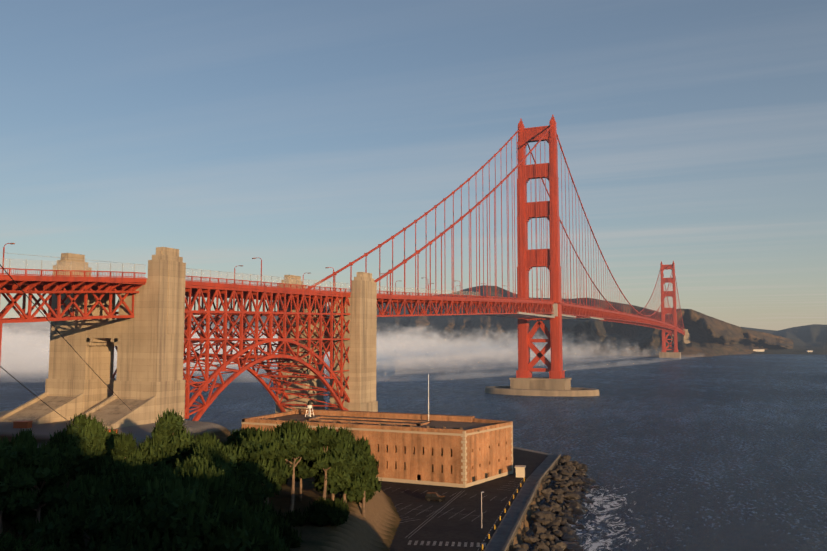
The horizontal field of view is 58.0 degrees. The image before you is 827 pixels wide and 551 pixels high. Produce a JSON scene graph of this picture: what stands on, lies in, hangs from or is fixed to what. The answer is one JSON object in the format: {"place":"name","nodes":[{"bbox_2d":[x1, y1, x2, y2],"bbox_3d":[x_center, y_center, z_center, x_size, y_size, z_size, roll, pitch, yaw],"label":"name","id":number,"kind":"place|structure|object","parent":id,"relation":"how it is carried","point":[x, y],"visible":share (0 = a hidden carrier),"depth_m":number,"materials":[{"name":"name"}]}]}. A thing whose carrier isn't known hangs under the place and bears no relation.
{"place":"outdoors","nodes":[
{"label":"outdoors","id":0,"kind":"place"},
{"bbox_2d":[0,410,542,550],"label":"ground","id":1,"kind":"structure","parent":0,"point":[375,528],"depth_m":149.21,"materials":[{"name":"brown soil"}]},
{"bbox_2d":[13,421,117,432],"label":"vehicles","id":2,"kind":"object","parent":1,"relation":"on","point":[22,424],"visible":0.54,"depth_m":171.81,"materials":[{"name":"brown"}]},
{"bbox_2d":[0,265,131,427],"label":"overhead cables","id":3,"kind":"object","parent":1,"relation":"attached to","point":[65,340],"visible":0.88,"depth_m":89.45,"materials":[{"name":"black metal"}]},
{"bbox_2d":[0,408,381,550],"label":"tree","id":4,"kind":"object","parent":1,"relation":"on","point":[155,493],"depth_m":104.16,"materials":[{"name":"green plant"}]},
{"bbox_2d":[0,247,690,428],"bbox_3d":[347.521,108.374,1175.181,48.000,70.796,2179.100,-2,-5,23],"label":"concrete pylons","id":5,"kind":"object","parent":1,"relation":"on","point":[147,386],"visible":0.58,"depth_m":194.07,"materials":[{"name":"concrete"}]},
{"bbox_2d":[0,310,688,381],"bbox_3d":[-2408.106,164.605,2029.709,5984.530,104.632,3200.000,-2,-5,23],"label":"fog bank","id":6,"kind":"structure","parent":0,"point":[32,354],"depth_m":1213.29,"materials":[{"name":"white"}]},
{"bbox_2d":[231,432,547,550],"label":"lot asphalt","id":7,"kind":"structure","parent":0,"point":[456,528],"depth_m":179.94,"materials":[{"name":"grey asphalt"}]},
{"bbox_2d":[241,400,512,487],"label":"trim","id":8,"kind":"structure","parent":7,"relation":"on","point":[464,466],"depth_m":214.67,"materials":[{"name":"beige stone"}]},
{"bbox_2d":[242,408,512,483],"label":"fort walls","id":9,"kind":"structure","parent":7,"relation":"on","point":[489,452],"depth_m":215.76,"materials":[{"name":"orange brick"}]},
{"bbox_2d":[305,374,428,420],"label":"flagpole and lighthouse","id":10,"kind":"object","parent":9,"relation":"on","point":[309,410],"visible":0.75,"depth_m":252.32,"materials":[{"name":"white paint"}]},
{"bbox_2d":[263,414,495,431],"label":"fort roof","id":11,"kind":"structure","parent":9,"relation":"on","point":[439,424],"depth_m":233.34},
{"bbox_2d":[378,444,500,481],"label":"fort windows","id":12,"kind":"structure","parent":9,"relation":"in","point":[486,476],"depth_m":215.51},
{"bbox_2d":[425,492,444,500],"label":"suv","id":13,"kind":"object","parent":7,"relation":"on","point":[442,498],"depth_m":189.23,"materials":[{"name":"metal"}]},
{"bbox_2d":[385,478,522,549],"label":"lot markings","id":14,"kind":"object","parent":7,"relation":"on","point":[446,544],"visible":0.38,"depth_m":154.56,"materials":[{"name":"paint"}]},
{"bbox_2d":[481,491,483,527],"bbox_3d":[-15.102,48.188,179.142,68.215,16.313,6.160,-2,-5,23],"label":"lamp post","id":15,"kind":"object","parent":7,"relation":"on","point":[481,508],"visible":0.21,"depth_m":162.58,"materials":[{"name":"grey metal"}]},
{"bbox_2d":[482,478,524,549],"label":"bollards","id":16,"kind":"object","parent":7,"relation":"on","point":[500,516],"visible":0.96,"depth_m":168.90,"materials":[{"name":"orange paint"}]},
{"bbox_2d":[514,465,525,477],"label":"kiosk","id":17,"kind":"object","parent":7,"relation":"on","point":[520,470],"visible":0.89,"depth_m":221.71,"materials":[{"name":"beige"}]},
{"bbox_2d":[228,429,560,550],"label":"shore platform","id":18,"kind":"structure","parent":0,"point":[512,541],"depth_m":221.55,"materials":[{"name":"concrete"}]},
{"bbox_2d":[484,454,560,550],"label":"seawall","id":19,"kind":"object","parent":18,"relation":"on","point":[501,539],"visible":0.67,"depth_m":181.49,"materials":[{"name":"concrete"}]},
{"bbox_2d":[511,455,600,550],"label":"riprap rocks","id":20,"kind":"object","parent":18,"relation":"on","point":[578,482],"visible":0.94,"depth_m":188.40,"materials":[{"name":"grey stone"}]},
{"bbox_2d":[2,285,792,356],"bbox_3d":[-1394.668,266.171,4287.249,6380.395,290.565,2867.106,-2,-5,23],"label":"hills","id":21,"kind":"structure","parent":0,"point":[710,336],"depth_m":2405.35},
{"bbox_2d":[0,351,826,550],"bbox_3d":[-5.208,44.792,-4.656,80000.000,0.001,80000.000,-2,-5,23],"label":"water","id":22,"kind":"structure","parent":0,"point":[722,453],"depth_m":380.09,"materials":[{"name":"blue liquid"}]},
{"bbox_2d":[485,352,680,396],"bbox_3d":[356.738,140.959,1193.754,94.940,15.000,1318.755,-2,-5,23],"label":"tower piers","id":23,"kind":"structure","parent":22,"relation":"in","point":[539,386],"depth_m":601.96,"materials":[{"name":"concrete"}]},
{"bbox_2d":[0,115,684,420],"bbox_3d":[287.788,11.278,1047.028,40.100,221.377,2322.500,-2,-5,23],"label":"suspension bridge","id":24,"kind":"structure","parent":23,"relation":"on","point":[537,258],"depth_m":274.39,"materials":[{"name":"red metal"}]},
{"bbox_2d":[0,252,603,319],"bbox_3d":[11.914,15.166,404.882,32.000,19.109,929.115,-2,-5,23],"label":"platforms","id":25,"kind":"object","parent":24,"relation":"attached to","point":[532,315],"visible":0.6,"depth_m":539.16,"materials":[{"name":"red metal"}]},
{"bbox_2d":[0,258,478,295],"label":"safety fence","id":26,"kind":"object","parent":25,"relation":"attached to","point":[400,288],"visible":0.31,"depth_m":209.55,"materials":[{"name":"red metal"}]},
{"bbox_2d":[10,243,657,320],"bbox_3d":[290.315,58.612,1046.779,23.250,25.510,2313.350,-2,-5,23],"label":"lamp heads","id":27,"kind":"object","parent":24,"relation":"attached to","point":[381,273],"visible":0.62,"depth_m":307.81,"materials":[{"name":"metal"}]},
{"bbox_2d":[334,134,683,330],"bbox_3d":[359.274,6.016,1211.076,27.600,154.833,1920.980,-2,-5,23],"label":"suspender cables","id":28,"kind":"object","parent":24,"relation":"hanging from","point":[665,306],"visible":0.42,"depth_m":553.00,"materials":[{"name":"red metal"}]},
{"bbox_2d":[560,483,639,550],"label":"surf foam","id":29,"kind":"object","parent":22,"relation":"on","point":[595,544],"visible":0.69,"depth_m":183.28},
{"bbox_2d":[0,227,826,330],"bbox_3d":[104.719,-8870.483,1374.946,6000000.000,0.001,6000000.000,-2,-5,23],"label":"cloud","id":30,"kind":"structure","parent":0,"point":[777,314],"depth_m":141739.83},
{"bbox_2d":[0,0,826,300],"label":"sky","id":31,"kind":"structure","parent":0,"point":[303,136],"materials":[{"name":"blue"}]},
{"bbox_2d":[742,324,826,347],"bbox_3d":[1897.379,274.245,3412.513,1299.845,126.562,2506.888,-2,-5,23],"label":"sausalito hills","id":32,"kind":"structure","parent":0,"point":[811,336],"depth_m":3609.69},
{"bbox_2d":[751,348,826,354],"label":"shore","id":33,"kind":"structure","parent":0,"point":[819,351],"depth_m":2240.86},
{"bbox_2d":[753,349,812,351],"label":"buildings","id":34,"kind":"structure","parent":33,"relation":"on","point":[759,350],"depth_m":2267.72,"materials":[{"name":"white"}]},
{"bbox_3d":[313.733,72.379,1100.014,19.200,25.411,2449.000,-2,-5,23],"label":"deck road","id":35,"kind":"structure","parent":0,"visible":0},
{"bbox_2d":[0,274,683,331],"bbox_3d":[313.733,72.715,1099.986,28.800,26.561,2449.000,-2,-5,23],"label":"deck slab","id":36,"kind":"structure","parent":35,"relation":"attached to","point":[26,278],"depth_m":216.70,"materials":[{"name":"red metal"}]}
]}

